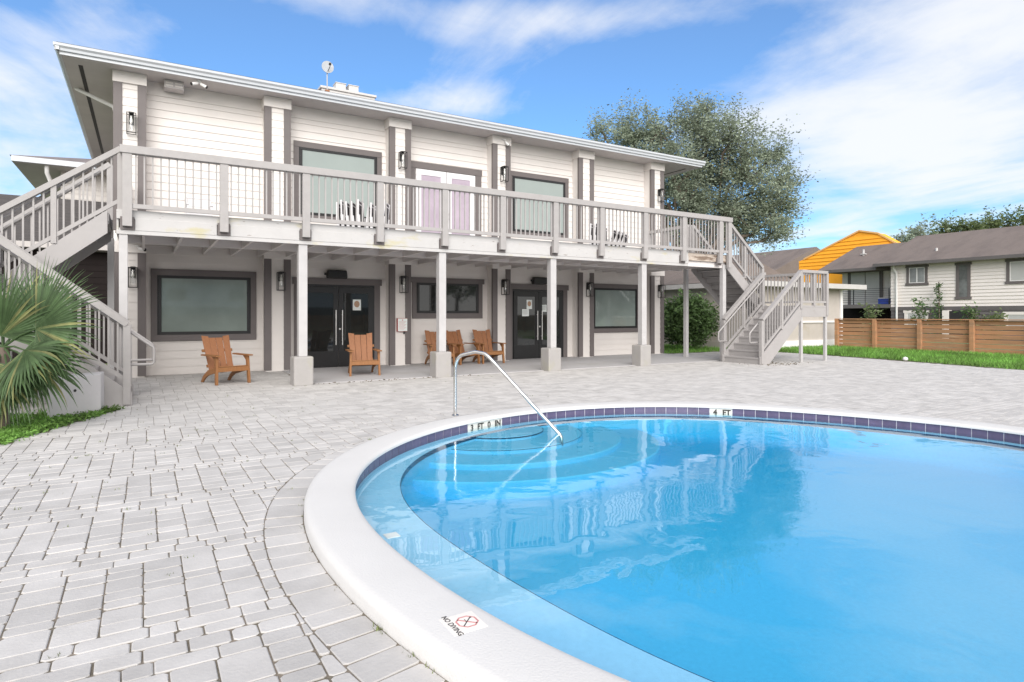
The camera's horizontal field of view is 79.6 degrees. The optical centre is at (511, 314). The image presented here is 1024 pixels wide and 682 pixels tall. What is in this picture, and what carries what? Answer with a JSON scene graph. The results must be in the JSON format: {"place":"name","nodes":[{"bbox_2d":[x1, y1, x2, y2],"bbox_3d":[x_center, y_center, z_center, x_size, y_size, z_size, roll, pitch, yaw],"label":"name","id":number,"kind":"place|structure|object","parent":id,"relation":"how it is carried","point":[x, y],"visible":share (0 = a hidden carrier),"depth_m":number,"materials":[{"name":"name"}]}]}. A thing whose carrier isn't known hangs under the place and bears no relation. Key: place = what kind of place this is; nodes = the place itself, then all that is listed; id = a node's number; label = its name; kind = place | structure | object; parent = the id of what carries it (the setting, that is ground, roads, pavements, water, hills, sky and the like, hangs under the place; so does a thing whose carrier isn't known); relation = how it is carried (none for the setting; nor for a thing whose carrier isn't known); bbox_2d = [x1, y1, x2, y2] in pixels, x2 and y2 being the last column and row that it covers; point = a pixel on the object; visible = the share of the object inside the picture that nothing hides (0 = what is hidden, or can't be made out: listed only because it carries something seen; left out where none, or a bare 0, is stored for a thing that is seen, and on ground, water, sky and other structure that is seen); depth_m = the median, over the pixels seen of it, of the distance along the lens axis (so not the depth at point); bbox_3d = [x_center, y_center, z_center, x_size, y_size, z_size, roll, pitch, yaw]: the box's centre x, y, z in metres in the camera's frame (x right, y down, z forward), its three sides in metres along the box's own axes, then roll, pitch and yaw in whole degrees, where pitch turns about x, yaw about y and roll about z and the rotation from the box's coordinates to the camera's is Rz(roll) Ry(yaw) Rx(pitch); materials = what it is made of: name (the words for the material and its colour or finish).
{"place":"outdoors","nodes":[
{"label":"outdoors","id":0,"kind":"place"},
{"bbox_2d":[0,155,113,362],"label":"wing","id":1,"kind":"structure","parent":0,"point":[37,171],"depth_m":18.76,"materials":[{"name":"white wood"}]},
{"bbox_2d":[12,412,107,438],"bbox_3d":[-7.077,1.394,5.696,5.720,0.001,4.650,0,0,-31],"label":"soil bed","id":2,"kind":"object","parent":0,"point":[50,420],"depth_m":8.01,"materials":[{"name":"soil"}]},
{"bbox_2d":[0,252,106,429],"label":"fan palm","id":3,"kind":"object","parent":2,"relation":"on","point":[35,367],"visible":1,"depth_m":7.36,"materials":[{"name":"green plant"}]},
{"bbox_2d":[0,403,124,444],"bbox_3d":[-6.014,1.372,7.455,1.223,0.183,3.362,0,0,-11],"label":"ground cover","id":4,"kind":"object","parent":2,"relation":"on","point":[34,429],"visible":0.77,"depth_m":7.64,"materials":[{"name":"green plant"}]},
{"bbox_2d":[0,146,154,406],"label":"staircase","id":5,"kind":"structure","parent":0,"point":[85,240],"depth_m":10.15,"materials":[{"name":"paint"}]},
{"bbox_2d":[185,196,212,215],"bbox_3d":[-6.980,-2.225,13.701,0.540,0.851,0.480,0,0,-31],"label":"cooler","id":6,"kind":"object","parent":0,"point":[196,202],"visible":0.53,"depth_m":13.83,"materials":[{"name":"white plastic"}]},
{"bbox_2d":[283,353,719,383],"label":"patio slab","id":7,"kind":"structure","parent":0,"point":[341,374],"depth_m":16.11,"materials":[{"name":"concrete"}]},
{"bbox_2d":[345,333,381,375],"bbox_3d":[-3.473,0.917,14.299,0.740,0.961,0.978,0,0,-21],"label":"adirondack chair","id":8,"kind":"object","parent":7,"relation":"on","point":[362,348],"visible":1,"depth_m":14.54,"materials":[{"name":"brown wood"}]},
{"bbox_2d":[107,144,732,385],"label":"balcony","id":9,"kind":"structure","parent":7,"relation":"on","point":[442,249],"depth_m":13.61,"materials":[{"name":"paint"}]},
{"bbox_2d":[336,202,340,225],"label":"folded sling chair","id":10,"kind":"object","parent":9,"relation":"on","point":[339,214],"visible":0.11,"depth_m":14.65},
{"bbox_2d":[340,200,346,225],"bbox_3d":[-4.025,-2.264,14.851,0.070,0.931,0.580,-5,0,0],"label":"folded sling chair","id":11,"kind":"object","parent":9,"relation":"on","point":[341,206],"visible":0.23,"depth_m":14.58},
{"bbox_2d":[345,201,351,226],"bbox_3d":[-3.914,-2.248,14.899,0.070,0.901,0.580,-6,0,0],"label":"folded sling chair","id":12,"kind":"object","parent":9,"relation":"on","point":[347,206],"visible":0.3,"depth_m":14.65,"materials":[{"name":"white plastic"}]},
{"bbox_2d":[351,201,357,226],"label":"folded sling chair","id":13,"kind":"object","parent":9,"relation":"on","point":[353,211],"visible":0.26,"depth_m":14.81,"materials":[{"name":"white plastic"}]},
{"bbox_2d":[357,199,365,227],"bbox_3d":[-3.678,-2.285,15.027,0.070,0.971,0.580,-3,0,0],"label":"folded sling chair","id":14,"kind":"object","parent":9,"relation":"on","point":[359,210],"visible":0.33,"depth_m":14.91,"materials":[{"name":"white plastic"}]},
{"bbox_2d":[366,206,369,227],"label":"folded sling chair","id":15,"kind":"object","parent":9,"relation":"on","point":[367,216],"visible":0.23,"depth_m":14.86,"materials":[{"name":"white plastic"}]},
{"bbox_2d":[370,203,375,227],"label":"folded sling chair","id":16,"kind":"object","parent":9,"relation":"on","point":[371,212],"visible":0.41,"depth_m":14.91,"materials":[{"name":"white plastic"}]},
{"bbox_2d":[384,201,389,228],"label":"folded sling chair","id":17,"kind":"object","parent":9,"relation":"on","point":[388,210],"visible":0.27,"depth_m":15.44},
{"bbox_2d":[589,224,594,243],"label":"folded sling chair","id":18,"kind":"object","parent":9,"relation":"on","point":[591,231],"visible":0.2,"depth_m":18.51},
{"bbox_2d":[593,223,596,244],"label":"folded sling chair","id":19,"kind":"object","parent":9,"relation":"on","point":[595,232],"visible":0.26,"depth_m":18.50,"materials":[{"name":"white plastic"}]},
{"bbox_2d":[608,230,615,245],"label":"folded sling chair","id":20,"kind":"object","parent":9,"relation":"on","point":[611,237],"visible":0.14,"depth_m":18.81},
{"bbox_2d":[612,231,619,245],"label":"folded sling chair","id":21,"kind":"object","parent":9,"relation":"on","point":[618,234],"visible":0.29,"depth_m":18.86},
{"bbox_2d":[620,234,628,246],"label":"folded sling chair","id":22,"kind":"object","parent":9,"relation":"on","point":[625,241],"visible":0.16,"depth_m":19.16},
{"bbox_2d":[423,330,455,365],"bbox_3d":[-2.022,0.917,16.953,0.740,0.961,0.978,0,0,-22],"label":"adirondack chair","id":23,"kind":"object","parent":7,"relation":"on","point":[430,340],"visible":0.48,"depth_m":17.16,"materials":[{"name":"brown wood"}]},
{"bbox_2d":[446,330,481,364],"bbox_3d":[-1.435,0.917,17.433,0.740,0.961,0.978,0,0,-41],"label":"adirondack chair","id":24,"kind":"object","parent":7,"relation":"on","point":[451,337],"visible":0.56,"depth_m":17.59,"materials":[{"name":"brown wood"}]},
{"bbox_2d":[472,329,505,363],"bbox_3d":[-0.705,0.917,17.824,0.740,0.961,0.978,0,0,-27],"label":"adirondack chair","id":25,"kind":"object","parent":7,"relation":"on","point":[482,338],"visible":0.71,"depth_m":18.05,"materials":[{"name":"brown wood"}]},
{"bbox_2d":[0,351,1023,681],"bbox_3d":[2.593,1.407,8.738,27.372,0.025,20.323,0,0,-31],"label":"paving","id":26,"kind":"structure","parent":0,"point":[320,600],"depth_m":4.79,"materials":[{"name":"grey stone"}]},
{"bbox_2d":[47,371,103,418],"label":"concrete block","id":27,"kind":"structure","parent":26,"relation":"on","point":[91,397],"depth_m":8.49,"materials":[{"name":"paint"}]},
{"bbox_2d":[201,335,252,385],"bbox_3d":[-5.905,0.917,12.630,0.978,0.961,0.740,0,0,42],"label":"adirondack chair","id":28,"kind":"object","parent":26,"relation":"on","point":[214,349],"visible":1,"depth_m":12.71,"materials":[{"name":"brown wood"}]},
{"bbox_2d":[14,375,548,673],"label":"weeds","id":29,"kind":"object","parent":26,"relation":"on","point":[378,628],"visible":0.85,"depth_m":4.42,"materials":[{"name":"green plant"}]},
{"bbox_2d":[304,401,1023,681],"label":"swimming pool","id":30,"kind":"structure","parent":26,"relation":"in","point":[655,541],"depth_m":4.65,"materials":[{"name":"liquid"}]},
{"bbox_2d":[451,350,563,445],"bbox_3d":[-0.091,1.008,7.646,1.552,1.109,0.099,0,0,27],"label":"pool handrail","id":31,"kind":"object","parent":30,"relation":"on","point":[525,397],"visible":1,"depth_m":7.70,"materials":[{"name":"silver metal"}]},
{"bbox_2d":[0,0,1023,254],"label":"sky","id":32,"kind":"structure","parent":0,"point":[908,109],"materials":[{"name":"blue"}]},
{"bbox_2d":[313,361,808,383],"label":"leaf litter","id":33,"kind":"object","parent":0,"point":[470,374],"visible":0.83,"depth_m":14.01,"materials":[{"name":"brown plant"}]},
{"bbox_2d":[104,335,1023,364],"bbox_3d":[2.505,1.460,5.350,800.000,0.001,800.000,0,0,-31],"label":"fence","id":34,"kind":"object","parent":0,"point":[912,341],"depth_m":31.02,"materials":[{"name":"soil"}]},
{"bbox_2d":[53,41,705,377],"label":"clubhouse","id":35,"kind":"structure","parent":34,"relation":"on","point":[182,300],"depth_m":16.32,"materials":[{"name":"paint"}]},
{"bbox_2d":[126,111,135,134],"bbox_3d":[-8.362,-4.206,13.497,0.185,0.468,0.222,0,0,-31],"label":"wall lantern","id":36,"kind":"object","parent":35,"relation":"attached to","point":[131,117],"depth_m":13.46,"materials":[{"name":"black metal"}]},
{"bbox_2d":[128,266,137,287],"bbox_3d":[-8.336,-0.826,13.512,0.185,0.468,0.222,0,0,-31],"label":"wall lantern","id":37,"kind":"object","parent":35,"relation":"attached to","point":[132,271],"depth_m":13.46,"materials":[{"name":"black metal"}]},
{"bbox_2d":[164,79,183,93],"bbox_3d":[-7.789,-5.253,14.155,0.400,0.185,0.310,0,0,-31],"label":"eave box","id":38,"kind":"object","parent":35,"relation":"attached to","point":[173,86],"visible":1,"depth_m":14.06,"materials":[{"name":"paint"}]},
{"bbox_2d":[190,80,207,88],"bbox_3d":[-7.142,-5.255,14.023,0.364,0.170,0.140,0,0,-31],"label":"security camera","id":39,"kind":"object","parent":35,"relation":"attached to","point":[201,84],"visible":1,"depth_m":14.02,"materials":[{"name":"white paint"}]},
{"bbox_2d":[151,268,255,341],"bbox_3d":[-7.318,-0.220,14.673,2.260,1.680,0.056,0,0,-31],"label":"window","id":40,"kind":"structure","parent":35,"relation":"in","point":[187,305],"depth_m":14.62,"materials":[{"name":"grey glass"}]},
{"bbox_2d":[277,271,285,290],"bbox_3d":[-5.678,-0.826,15.107,0.185,0.468,0.222,0,0,-31],"label":"wall lantern","id":41,"kind":"object","parent":35,"relation":"attached to","point":[280,273],"depth_m":15.06,"materials":[{"name":"black metal"}]},
{"bbox_2d":[307,286,337,367],"bbox_3d":[-4.985,0.323,16.009,0.932,2.115,0.114,0,0,-31],"label":"door","id":42,"kind":"structure","parent":35,"relation":"in","point":[322,301],"depth_m":16.06,"materials":[{"name":"black glass"}]},
{"bbox_2d":[322,61,333,91],"bbox_3d":[-4.622,-5.980,15.470,0.268,0.820,0.239,0,0,15],"label":"satellite dish","id":43,"kind":"object","parent":35,"relation":"on","point":[327,67],"visible":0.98,"depth_m":15.48,"materials":[{"name":"white metal"}]},
{"bbox_2d":[324,270,347,278],"bbox_3d":[-4.638,-1.060,16.162,0.587,0.220,0.228,0,0,-31],"label":"wall speaker","id":44,"kind":"object","parent":35,"relation":"attached to","point":[338,274],"depth_m":16.07,"materials":[{"name":"black plastic"}]},
{"bbox_2d":[293,140,381,219],"bbox_3d":[-4.587,-3.445,16.311,2.330,2.030,0.056,0,0,-31],"label":"window","id":45,"kind":"structure","parent":35,"relation":"in","point":[309,154],"depth_m":16.21,"materials":[{"name":"glass"}]},
{"bbox_2d":[317,82,376,99],"bbox_3d":[-5.038,-6.412,18.492,1.660,0.825,0.980,0,0,-31],"label":"rooftop unit","id":46,"kind":"object","parent":35,"relation":"on","point":[342,88],"visible":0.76,"depth_m":18.14,"materials":[{"name":"metal"}]},
{"bbox_2d":[339,287,372,366],"bbox_3d":[-4.175,0.323,16.494,0.932,2.115,0.114,0,0,-31],"label":"door","id":47,"kind":"structure","parent":35,"relation":"in","point":[357,322],"depth_m":16.47,"materials":[{"name":"black glass"}]},
{"bbox_2d":[353,299,360,309],"bbox_3d":[-4.172,-0.260,16.524,0.220,0.290,0.004,0,0,-31],"label":"door notice","id":48,"kind":"object","parent":35,"relation":"attached to","point":[356,304],"depth_m":16.52,"materials":[{"name":"paper"}]},
{"bbox_2d":[396,318,406,333],"bbox_3d":[-3.006,0.315,16.777,0.280,0.430,0.104,0,0,-31],"label":"notice box","id":49,"kind":"object","parent":35,"relation":"attached to","point":[401,324],"visible":1,"depth_m":16.73,"materials":[{"name":"metal"}]},
{"bbox_2d":[398,151,406,169],"bbox_3d":[-2.976,-4.206,16.727,0.185,0.468,0.222,0,0,-31],"label":"wall lantern","id":50,"kind":"object","parent":35,"relation":"attached to","point":[402,157],"depth_m":16.74,"materials":[{"name":"black metal"}]},
{"bbox_2d":[400,276,407,292],"bbox_3d":[-2.950,-0.826,16.742,0.185,0.468,0.222,0,0,-31],"label":"wall lantern","id":51,"kind":"object","parent":35,"relation":"attached to","point":[403,281],"depth_m":16.70,"materials":[{"name":"black metal"}]},
{"bbox_2d":[416,168,445,232],"bbox_3d":[-2.322,-2.990,17.649,0.930,2.300,0.040,0,0,-31],"label":"door","id":52,"kind":"structure","parent":35,"relation":"in","point":[421,174],"depth_m":17.60,"materials":[{"name":"paint"}]},
{"bbox_2d":[411,277,483,317],"bbox_3d":[-1.860,-0.475,17.947,2.370,1.170,0.056,0,0,-31],"label":"window","id":53,"kind":"structure","parent":35,"relation":"in","point":[464,297],"depth_m":17.99,"materials":[{"name":"black glass"}]},
{"bbox_2d":[446,172,474,235],"bbox_3d":[-1.507,-2.990,18.137,0.930,2.300,0.040,0,0,-31],"label":"door","id":54,"kind":"structure","parent":35,"relation":"in","point":[451,178],"depth_m":18.16,"materials":[{"name":"paint"}]},
{"bbox_2d":[500,166,508,182],"bbox_3d":[-0.232,-4.206,18.372,0.185,0.468,0.222,0,0,-31],"label":"wall lantern","id":55,"kind":"object","parent":35,"relation":"attached to","point":[502,170],"depth_m":18.36,"materials":[{"name":"black metal"}]},
{"bbox_2d":[501,279,509,294],"bbox_3d":[-0.206,-0.826,18.388,0.185,0.468,0.222,0,0,-31],"label":"wall lantern","id":56,"kind":"object","parent":35,"relation":"attached to","point":[503,283],"depth_m":18.37,"materials":[{"name":"black metal"}]},
{"bbox_2d":[522,309,528,315],"bbox_3d":[0.424,-0.060,19.281,0.250,0.220,0.003,0,0,-31],"label":"door notice","id":57,"kind":"object","parent":35,"relation":"attached to","point":[525,312],"depth_m":19.28,"materials":[{"name":"paper"}]},
{"bbox_2d":[513,291,538,358],"bbox_3d":[0.465,0.323,19.277,0.922,2.115,0.114,0,0,-31],"label":"door","id":58,"kind":"structure","parent":35,"relation":"in","point":[525,328],"depth_m":19.29,"materials":[{"name":"black glass"}]},
{"bbox_2d":[527,300,531,308],"bbox_3d":[0.545,-0.320,19.353,0.200,0.290,0.004,0,0,-31],"label":"door notice","id":59,"kind":"object","parent":35,"relation":"attached to","point":[529,304],"depth_m":19.35,"materials":[{"name":"paper"}]},
{"bbox_2d":[531,277,546,283],"bbox_3d":[0.842,-1.070,19.448,0.587,0.220,0.228,0,0,-31],"label":"wall speaker","id":60,"kind":"object","parent":35,"relation":"attached to","point":[538,280],"depth_m":19.33,"materials":[{"name":"black plastic"}]},
{"bbox_2d":[511,171,568,237],"bbox_3d":[0.872,-3.450,19.585,2.280,2.020,0.056,0,0,-31],"label":"window","id":61,"kind":"structure","parent":35,"relation":"in","point":[524,182],"depth_m":19.52,"materials":[{"name":"grey glass"}]},
{"bbox_2d":[542,305,546,311],"bbox_3d":[1.025,-0.200,19.641,0.200,0.220,0.003,0,0,-31],"label":"door notice","id":62,"kind":"object","parent":35,"relation":"attached to","point":[544,308],"depth_m":19.65,"materials":[{"name":"paper"}]},
{"bbox_2d":[539,291,562,357],"bbox_3d":[1.266,0.323,19.757,0.922,2.115,0.114,0,0,-31],"label":"door","id":63,"kind":"structure","parent":35,"relation":"in","point":[542,295],"depth_m":19.70,"materials":[{"name":"black glass"}]},
{"bbox_2d":[586,282,592,296],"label":"wall lantern","id":64,"kind":"object","parent":35,"relation":"attached to","point":[588,285],"depth_m":20.04,"materials":[{"name":"black metal"}]},
{"bbox_2d":[594,283,637,332],"bbox_3d":[3.573,-0.215,21.196,2.230,1.670,0.040,0,0,-31],"label":"window","id":65,"kind":"structure","parent":35,"relation":"in","point":[615,305],"depth_m":21.19,"materials":[{"name":"grey glass"}]},
{"bbox_2d":[658,188,665,201],"bbox_3d":[5.266,-4.206,21.669,0.185,0.468,0.222,0,0,-31],"label":"wall lantern","id":66,"kind":"object","parent":35,"relation":"attached to","point":[661,189],"depth_m":21.62,"materials":[{"name":"black metal"}]},
{"bbox_2d":[658,285,665,297],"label":"wall lantern","id":67,"kind":"object","parent":35,"relation":"attached to","point":[662,290],"depth_m":21.62,"materials":[{"name":"black metal"}]},
{"bbox_2d":[576,84,819,262],"bbox_3d":[10.704,-5.597,34.514,11.631,14.291,9.815,0,0,-31],"label":"oak tree","id":68,"kind":"object","parent":34,"relation":"on","point":[684,193],"visible":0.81,"depth_m":33.25,"materials":[{"name":"green plant"}]},
{"bbox_2d":[664,262,866,347],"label":"utility building","id":69,"kind":"structure","parent":34,"relation":"on","point":[812,326],"depth_m":26.20,"materials":[{"name":"white paint"}]},
{"bbox_2d":[732,247,819,281],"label":"brown roof house","id":70,"kind":"structure","parent":34,"relation":"on","point":[784,261],"depth_m":60.56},
{"bbox_2d":[799,230,900,283],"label":"yellow building","id":71,"kind":"structure","parent":34,"relation":"on","point":[821,258],"depth_m":49.41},
{"bbox_2d":[857,302,888,340],"bbox_3d":[18.762,0.580,31.994,1.637,2.462,1.339,0,0,-43],"label":"garden plant","id":72,"kind":"object","parent":34,"relation":"on","point":[871,315],"visible":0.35,"depth_m":31.90,"materials":[{"name":"green plant"}]},
{"bbox_2d":[894,226,924,242],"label":"distant tree","id":73,"kind":"object","parent":34,"relation":"on","point":[901,240],"visible":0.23,"depth_m":69.41,"materials":[{"name":"green plant"}]},
{"bbox_2d":[890,212,949,241],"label":"distant tree","id":74,"kind":"object","parent":34,"relation":"on","point":[920,231],"visible":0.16,"depth_m":69.71,"materials":[{"name":"green plant"}]},
{"bbox_2d":[819,225,1023,340],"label":"apartment house","id":75,"kind":"structure","parent":34,"relation":"on","point":[983,269],"depth_m":38.23,"materials":[{"name":"white wood"}]},
{"bbox_2d":[848,271,882,304],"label":"sliding door","id":76,"kind":"structure","parent":75,"relation":"in","point":[874,279],"depth_m":43.41,"materials":[{"name":"beige paint"}]},
{"bbox_2d":[843,288,890,308],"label":"balcony","id":77,"kind":"structure","parent":75,"relation":"attached to","point":[864,306],"depth_m":41.57,"materials":[{"name":"grey"}]},
{"bbox_2d":[878,297,890,303],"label":"cooler","id":78,"kind":"object","parent":77,"relation":"on","point":[882,300],"visible":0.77,"depth_m":40.71,"materials":[{"name":"blue plastic"}]},
{"bbox_2d":[903,310,928,324],"bbox_3d":[25.561,0.300,38.864,0.058,1.120,1.510,0,0,-31],"label":"window","id":79,"kind":"structure","parent":75,"relation":"in","point":[907,314],"depth_m":39.12,"materials":[{"name":"white"}]},
{"bbox_2d":[905,264,928,285],"bbox_3d":[25.608,-2.490,38.863,0.058,1.300,1.360,0,0,-31],"label":"window","id":80,"kind":"structure","parent":75,"relation":"in","point":[916,275],"depth_m":38.86,"materials":[{"name":"glass"}]},
{"bbox_2d":[932,282,943,333],"bbox_3d":[25.970,0.003,37.495,0.551,4.008,0.987,0,0,-31],"label":"climbing vine","id":81,"kind":"object","parent":75,"relation":"attached to","point":[939,297],"visible":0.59,"depth_m":37.44,"materials":[{"name":"green plant"}]},
{"bbox_2d":[955,262,971,299],"bbox_3d":[26.925,-2.010,36.668,0.058,2.220,0.880,0,0,-31],"label":"window","id":82,"kind":"structure","parent":75,"relation":"in","point":[963,269],"depth_m":36.65,"materials":[{"name":"grey glass"}]},
{"bbox_2d":[1002,312,1023,325],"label":"window","id":83,"kind":"structure","parent":75,"relation":"in","point":[1011,315],"depth_m":34.46,"materials":[{"name":"white"}]},
{"bbox_2d":[1005,258,1023,283],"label":"window","id":84,"kind":"structure","parent":75,"relation":"in","point":[1014,267],"depth_m":34.48,"materials":[{"name":"glass"}]},
{"bbox_2d":[905,296,937,337],"bbox_3d":[21.960,0.412,32.879,1.594,2.799,1.565,0,0,27],"label":"garden plant","id":85,"kind":"object","parent":34,"relation":"on","point":[922,311],"visible":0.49,"depth_m":32.88,"materials":[{"name":"green plant"}]},
{"bbox_2d":[835,319,1023,354],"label":"wooden fence","id":86,"kind":"object","parent":34,"relation":"on","point":[872,332],"visible":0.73,"depth_m":22.61,"materials":[{"name":"brown wood"}]},
{"bbox_2d":[925,213,972,234],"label":"distant tree","id":87,"kind":"object","parent":34,"relation":"on","point":[944,225],"visible":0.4,"depth_m":74.12,"materials":[{"name":"green plant"}]},
{"bbox_2d":[931,209,993,234],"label":"distant tree","id":88,"kind":"object","parent":34,"relation":"on","point":[975,224],"visible":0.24,"depth_m":71.72,"materials":[{"name":"green plant"}]},
{"bbox_2d":[953,301,982,334],"bbox_3d":[23.830,0.547,32.087,1.386,2.528,1.258,0,0,14],"label":"garden plant","id":89,"kind":"object","parent":34,"relation":"on","point":[969,311],"visible":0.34,"depth_m":32.08,"materials":[{"name":"green plant"}]},
{"bbox_2d":[971,307,1007,339],"bbox_3d":[24.223,0.709,30.999,1.778,2.211,1.663,0,0,-31],"label":"garden plant","id":90,"kind":"object","parent":34,"relation":"on","point":[998,316],"visible":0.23,"depth_m":30.94,"materials":[{"name":"green plant"}]},
{"bbox_2d":[963,206,1023,230],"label":"distant tree","id":91,"kind":"object","parent":34,"relation":"on","point":[988,224],"visible":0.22,"depth_m":75.58,"materials":[{"name":"green plant"}]},
{"bbox_2d":[980,204,1023,228],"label":"distant tree","id":92,"kind":"object","parent":34,"relation":"on","point":[1020,219],"visible":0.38,"depth_m":74.57,"materials":[{"name":"green plant"}]},
{"bbox_2d":[664,343,727,353],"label":"grass turf","id":93,"kind":"object","parent":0,"point":[690,352],"depth_m":23.23,"materials":[{"name":"plant"}]},
{"bbox_2d":[664,288,719,349],"bbox_3d":[6.858,0.169,24.186,2.685,2.525,2.701,0,0,-31],"label":"bush","id":94,"kind":"object","parent":93,"relation":"on","point":[702,323],"visible":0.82,"depth_m":23.62,"materials":[{"name":"green plant"}]},
{"bbox_2d":[690,222,828,364],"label":"staircase","id":95,"kind":"structure","parent":0,"point":[762,337],"depth_m":18.53,"materials":[{"name":"paint"}]},
{"bbox_2d":[778,344,1023,369],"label":"grass","id":96,"kind":"structure","parent":0,"point":[997,359],"depth_m":19.95,"materials":[{"name":"green plant"}]}
]}

